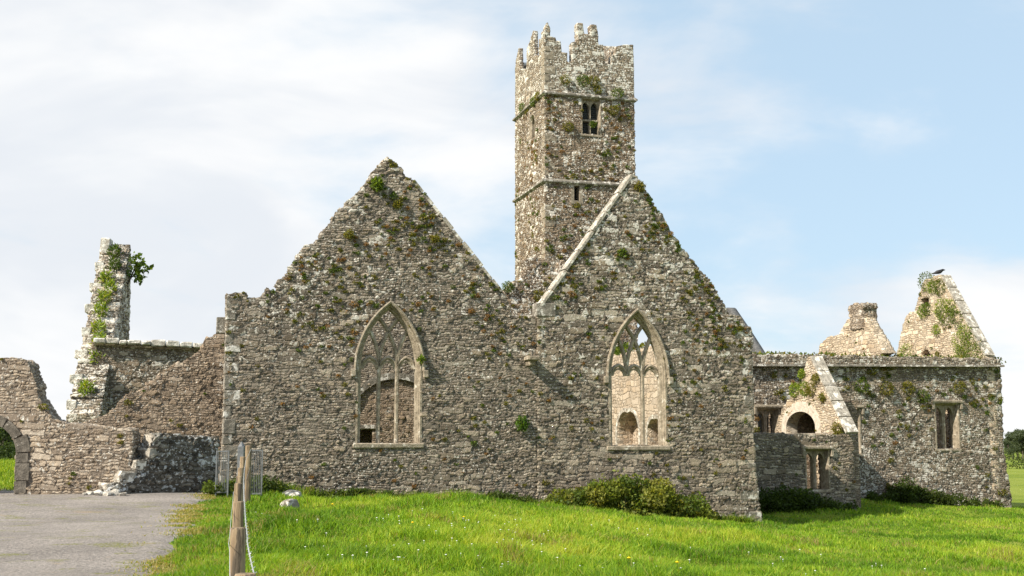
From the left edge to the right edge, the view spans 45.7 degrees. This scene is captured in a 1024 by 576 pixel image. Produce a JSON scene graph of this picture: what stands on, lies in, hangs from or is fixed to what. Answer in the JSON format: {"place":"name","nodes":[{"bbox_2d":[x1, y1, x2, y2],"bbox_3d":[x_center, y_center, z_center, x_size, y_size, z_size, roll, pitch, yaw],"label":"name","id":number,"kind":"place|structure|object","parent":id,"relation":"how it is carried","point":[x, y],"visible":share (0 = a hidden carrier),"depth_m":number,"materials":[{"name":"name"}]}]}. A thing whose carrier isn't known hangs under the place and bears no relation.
{"place":"outdoors","nodes":[
{"label":"outdoors","id":0,"kind":"place"},
{"bbox_2d":[0,458,15,490],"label":"grass","id":1,"kind":"structure","parent":0,"point":[8,466],"depth_m":39.87,"materials":[{"name":"green plant"}]},
{"bbox_2d":[0,489,210,575],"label":"road","id":2,"kind":"structure","parent":0,"point":[64,535],"depth_m":21.11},
{"bbox_2d":[94,489,102,495],"bbox_3d":[-10.842,5.408,31.983,0.292,0.208,0.387,-1,-8,5],"label":"fallen stone","id":3,"kind":"object","parent":2,"relation":"on","point":[98,492],"visible":0.83,"depth_m":31.84,"materials":[{"name":"grey stone"}]},
{"bbox_2d":[103,491,112,495],"bbox_3d":[-10.607,5.415,31.882,0.294,0.167,0.240,-4,-8,26],"label":"fallen stone","id":4,"kind":"object","parent":2,"relation":"on","point":[107,493],"visible":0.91,"depth_m":31.80,"materials":[{"name":"grey stone"}]},
{"bbox_2d":[111,489,120,494],"bbox_3d":[-10.505,5.403,32.079,0.339,0.200,0.264,4,-9,-29],"label":"fallen stone","id":5,"kind":"object","parent":2,"relation":"on","point":[116,491],"visible":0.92,"depth_m":32.01,"materials":[{"name":"grey stone"}]},
{"bbox_2d":[0,451,1023,575],"bbox_3d":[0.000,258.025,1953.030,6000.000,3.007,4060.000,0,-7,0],"label":"ground","id":6,"kind":"structure","parent":0,"point":[1016,478],"depth_m":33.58,"materials":[{"name":"green plant"}]},
{"bbox_2d":[0,446,13,456],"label":"tree","id":7,"kind":"object","parent":6,"relation":"on","point":[7,449],"visible":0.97,"depth_m":109.48,"materials":[{"name":"green plant"}]},
{"bbox_2d":[0,435,13,455],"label":"tree","id":8,"kind":"object","parent":6,"relation":"on","point":[8,439],"visible":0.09,"depth_m":187.99,"materials":[{"name":"green plant"}]},
{"bbox_2d":[0,427,14,453],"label":"tree","id":9,"kind":"object","parent":6,"relation":"on","point":[2,433],"visible":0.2,"depth_m":183.15,"materials":[{"name":"green plant"}]},
{"bbox_2d":[0,441,15,459],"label":"tree","id":10,"kind":"object","parent":6,"relation":"on","point":[11,454],"visible":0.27,"depth_m":110.15,"materials":[{"name":"green plant"}]},
{"bbox_2d":[0,357,140,494],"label":"archway wall","id":11,"kind":"structure","parent":6,"relation":"on","point":[56,453],"depth_m":32.71,"materials":[{"name":"stone"}]},
{"bbox_2d":[66,238,130,422],"bbox_3d":[-16.436,3.597,48.242,1.334,12.007,7.216,1,-8,-9],"label":"gable fragment","id":12,"kind":"object","parent":6,"relation":"on","point":[107,309],"visible":0.46,"depth_m":48.20,"materials":[{"name":"white stone"}]},
{"bbox_2d":[126,251,153,285],"bbox_3d":[-15.588,-0.720,50.666,1.239,1.652,0.856,3,-8,-21],"label":"sapling","id":13,"kind":"object","parent":12,"relation":"on","point":[136,274],"visible":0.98,"depth_m":50.58,"materials":[{"name":"green plant"}]},
{"bbox_2d":[91,338,202,413],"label":"coped wall","id":14,"kind":"structure","parent":6,"relation":"on","point":[135,365],"depth_m":46.74,"materials":[{"name":"white stone"}]},
{"bbox_2d":[83,334,224,482],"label":"ragged wall","id":15,"kind":"structure","parent":6,"relation":"on","point":[184,397],"depth_m":38.07,"materials":[{"name":"grey stone"}]},
{"bbox_2d":[98,433,219,493],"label":"stepped wall","id":16,"kind":"structure","parent":6,"relation":"on","point":[169,463],"depth_m":33.34,"materials":[{"name":"stone"}]},
{"bbox_2d":[215,450,229,497],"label":"steel gate","id":17,"kind":"structure","parent":6,"relation":"on","point":[227,471],"depth_m":32.81,"materials":[{"name":"grey metal"}]},
{"bbox_2d":[237,442,244,475],"bbox_3d":[-6.293,4.492,28.155,0.150,1.842,0.150,0,-7,0],"label":"steel gate post","id":18,"kind":"object","parent":6,"relation":"on","point":[241,449],"visible":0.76,"depth_m":28.17,"materials":[{"name":"grey metal"}]},
{"bbox_2d":[228,446,255,575],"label":"post and wire fence","id":19,"kind":"object","parent":6,"relation":"on","point":[238,529],"visible":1,"depth_m":10.97,"materials":[{"name":"brown wood"}]},
{"bbox_2d":[202,474,291,496],"bbox_3d":[-7.345,5.552,33.888,1.232,0.765,3.200,-4,-9,30],"label":"nettle patch","id":20,"kind":"object","parent":6,"relation":"on","point":[267,484],"visible":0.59,"depth_m":33.84,"materials":[{"name":"green plant"}]},
{"bbox_2d":[251,450,262,494],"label":"steel gate","id":21,"kind":"structure","parent":6,"relation":"on","point":[261,467],"depth_m":33.22,"materials":[{"name":"grey metal"}]},
{"bbox_2d":[280,499,299,508],"bbox_3d":[-5.333,5.210,29.068,0.421,0.336,0.434,6,-10,-38],"label":"fallen stone","id":22,"kind":"object","parent":6,"relation":"on","point":[291,502],"visible":0.53,"depth_m":28.95,"materials":[{"name":"grey stone"}]},
{"bbox_2d":[282,490,301,496],"bbox_3d":[-6.094,5.791,33.798,0.674,0.353,0.496,6,-9,-37],"label":"fallen stone","id":23,"kind":"object","parent":6,"relation":"on","point":[295,493],"visible":0.49,"depth_m":33.70,"materials":[{"name":"grey stone"}]},
{"bbox_2d":[310,486,399,498],"bbox_3d":[-4.751,6.412,37.278,2.922,0.644,0.902,2,-8,-16],"label":"nettle patch","id":24,"kind":"object","parent":6,"relation":"on","point":[350,492],"visible":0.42,"depth_m":37.11,"materials":[{"name":"green plant"}]},
{"bbox_2d":[111,478,760,575],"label":"rough grass","id":25,"kind":"structure","parent":6,"relation":"on","point":[184,517],"depth_m":26.37,"materials":[{"name":"green plant"}]},
{"bbox_2d":[216,157,761,522],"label":"ruined church","id":26,"kind":"structure","parent":6,"relation":"on","point":[330,382],"depth_m":39.35,"materials":[{"name":"stone"}]},
{"bbox_2d":[369,176,384,191],"bbox_3d":[-4.333,-3.326,38.886,0.455,0.545,0.431,-3,-8,21],"label":"wall plant","id":27,"kind":"object","parent":26,"relation":"attached to","point":[376,179],"depth_m":38.81,"materials":[{"name":"green plant"}]},
{"bbox_2d":[350,300,428,448],"bbox_3d":[-3.935,2.745,38.596,2.487,4.673,0.773,2,-8,-16],"label":"window","id":28,"kind":"structure","parent":26,"relation":"in","point":[359,363],"depth_m":38.57,"materials":[{"name":"stone"}]},
{"bbox_2d":[416,353,425,363],"bbox_3d":[-2.867,2.257,38.568,0.259,0.357,0.401,4,-8,-27],"label":"wall plant","id":29,"kind":"object","parent":26,"relation":"attached to","point":[421,358],"depth_m":38.55,"materials":[{"name":"green plant"}]},
{"bbox_2d":[515,415,529,431],"bbox_3d":[0.348,4.369,39.229,0.507,0.584,0.397,3,-8,-19],"label":"wall plant","id":30,"kind":"object","parent":26,"relation":"attached to","point":[524,422],"depth_m":39.19,"materials":[{"name":"green plant"}]},
{"bbox_2d":[603,308,673,450],"bbox_3d":[4.144,3.072,40.856,2.481,4.761,0.780,2,-8,-16],"label":"window","id":31,"kind":"structure","parent":26,"relation":"in","point":[662,372],"depth_m":40.88,"materials":[{"name":"stone"}]},
{"bbox_2d":[485,489,538,502],"bbox_3d":[-0.023,6.803,38.723,2.165,0.801,0.926,3,-8,-20],"label":"nettle patch","id":32,"kind":"object","parent":6,"relation":"on","point":[513,496],"visible":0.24,"depth_m":38.58,"materials":[{"name":"green plant"}]},
{"bbox_2d":[502,256,565,315],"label":"ruined wall","id":33,"kind":"structure","parent":6,"relation":"on","point":[525,291],"depth_m":52.16,"materials":[{"name":"grey stone"}]},
{"bbox_2d":[512,23,637,350],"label":"church tower","id":34,"kind":"structure","parent":6,"relation":"on","point":[573,119],"depth_m":60.29,"materials":[{"name":"grey stone"}]},
{"bbox_2d":[529,114,535,140],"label":"window","id":35,"kind":"structure","parent":34,"relation":"in","point":[532,119],"depth_m":61.93,"materials":[{"name":"stone"}]},
{"bbox_2d":[571,184,582,203],"bbox_3d":[3.106,-4.615,59.823,0.626,1.079,0.580,2,-8,-16],"label":"window","id":36,"kind":"structure","parent":34,"relation":"in","point":[576,198],"depth_m":59.61,"materials":[{"name":"stone"}]},
{"bbox_2d":[581,98,601,136],"bbox_3d":[3.857,-8.428,60.536,1.121,1.979,0.627,2,-8,-16],"label":"window","id":37,"kind":"structure","parent":34,"relation":"in","point":[592,107],"depth_m":60.57,"materials":[{"name":"stone"}]},
{"bbox_2d":[250,508,925,570],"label":"daisies","id":38,"kind":"object","parent":6,"relation":"on","point":[533,544],"visible":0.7,"depth_m":19.96,"materials":[{"name":"white plant"}]},
{"bbox_2d":[540,468,717,519],"bbox_3d":[3.833,6.809,39.208,6.493,2.022,2.131,2,-8,-15],"label":"bramble bush","id":39,"kind":"object","parent":6,"relation":"on","point":[625,494],"visible":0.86,"depth_m":38.82,"materials":[{"name":"green plant"}]},
{"bbox_2d":[718,513,754,522],"bbox_3d":[7.157,7.805,40.609,2.698,0.645,0.742,2,-8,-15],"label":"nettle patch","id":40,"kind":"object","parent":6,"relation":"on","point":[720,517],"visible":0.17,"depth_m":40.53,"materials":[{"name":"green plant"}]},
{"bbox_2d":[727,308,768,432],"bbox_3d":[10.550,5.670,55.804,0.648,9.861,4.134,2,-8,-16],"label":"sloping wall head","id":41,"kind":"object","parent":6,"relation":"on","point":[756,346],"visible":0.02,"depth_m":54.86},
{"bbox_2d":[753,356,860,510],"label":"roofless chapel","id":42,"kind":"structure","parent":6,"relation":"on","point":[812,442],"depth_m":47.42,"materials":[{"name":"stone"}]},
{"bbox_2d":[801,446,833,492],"bbox_3d":[11.785,7.040,47.212,1.371,1.812,0.667,2,-8,-16],"label":"window","id":43,"kind":"structure","parent":42,"relation":"in","point":[812,451],"depth_m":47.23,"materials":[{"name":"stone"}]},
{"bbox_2d":[759,484,858,512],"bbox_3d":[11.154,8.028,46.128,4.512,1.141,1.267,2,-8,-14],"label":"nettle patch","id":44,"kind":"object","parent":6,"relation":"on","point":[803,500],"visible":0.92,"depth_m":45.79,"materials":[{"name":"green plant"}]},
{"bbox_2d":[819,302,896,355],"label":"chimney gable","id":45,"kind":"structure","parent":6,"relation":"on","point":[861,331],"depth_m":56.78,"materials":[{"name":"beige stone"}]},
{"bbox_2d":[752,271,1011,507],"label":"domestic range","id":46,"kind":"structure","parent":6,"relation":"on","point":[927,397],"depth_m":55.17,"materials":[{"name":"stone"}]},
{"bbox_2d":[754,405,782,432],"bbox_3d":[11.109,6.086,53.010,1.457,1.961,0.658,2,-8,-16],"label":"window","id":47,"kind":"structure","parent":46,"relation":"in","point":[764,410],"depth_m":53.08,"materials":[{"name":"stone"}]},
{"bbox_2d":[857,405,864,455],"bbox_3d":[14.927,6.357,54.071,1.489,2.279,0.663,2,-8,-16],"label":"window","id":48,"kind":"structure","parent":46,"relation":"in","point":[862,409],"depth_m":54.07,"materials":[{"name":"stone"}]},
{"bbox_2d":[932,269,944,273],"bbox_3d":[21.319,-0.784,60.697,0.655,0.336,0.195,-2,-8,13],"label":"crow","id":49,"kind":"object","parent":46,"relation":"on","point":[939,271],"visible":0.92,"depth_m":60.64,"materials":[{"name":"black"}]},
{"bbox_2d":[931,400,962,451],"bbox_3d":[19.783,6.295,55.488,1.619,2.339,0.661,2,-8,-16],"label":"window","id":50,"kind":"structure","parent":46,"relation":"in","point":[953,406],"depth_m":55.55,"materials":[{"name":"stone"}]},
{"bbox_2d":[862,475,1006,507],"bbox_3d":[18.855,9.125,54.087,7.248,1.632,1.278,2,-8,-14],"label":"nettle patch","id":51,"kind":"object","parent":6,"relation":"on","point":[905,492],"visible":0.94,"depth_m":53.77,"materials":[{"name":"green plant"}]},
{"bbox_2d":[1003,440,1020,457],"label":"tree","id":52,"kind":"object","parent":6,"relation":"on","point":[1008,447],"visible":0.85,"depth_m":326.09,"materials":[{"name":"green plant"}]},
{"bbox_2d":[1003,431,1020,458],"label":"tree","id":53,"kind":"object","parent":6,"relation":"on","point":[1007,437],"visible":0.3,"depth_m":336.60,"materials":[{"name":"green plant"}]},
{"bbox_2d":[1004,428,1021,456],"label":"tree","id":54,"kind":"object","parent":6,"relation":"on","point":[1015,430],"visible":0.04,"depth_m":341.72,"materials":[{"name":"green plant"}]},
{"bbox_2d":[1004,449,1023,459],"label":"hedgerow","id":55,"kind":"object","parent":6,"relation":"on","point":[1013,455],"visible":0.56,"depth_m":317.63,"materials":[{"name":"green plant"}]},
{"bbox_2d":[1005,452,1023,468],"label":"hedgerow","id":56,"kind":"object","parent":6,"relation":"on","point":[1021,460],"visible":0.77,"depth_m":188.97,"materials":[{"name":"green plant"}]},
{"bbox_2d":[1008,429,1023,457],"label":"tree","id":57,"kind":"object","parent":6,"relation":"on","point":[1019,435],"visible":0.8,"depth_m":331.86,"materials":[{"name":"green plant"}]},
{"bbox_2d":[0,0,1023,437],"label":"sky","id":58,"kind":"structure","parent":0,"point":[812,159],"materials":[{"name":"blue"}]}
]}

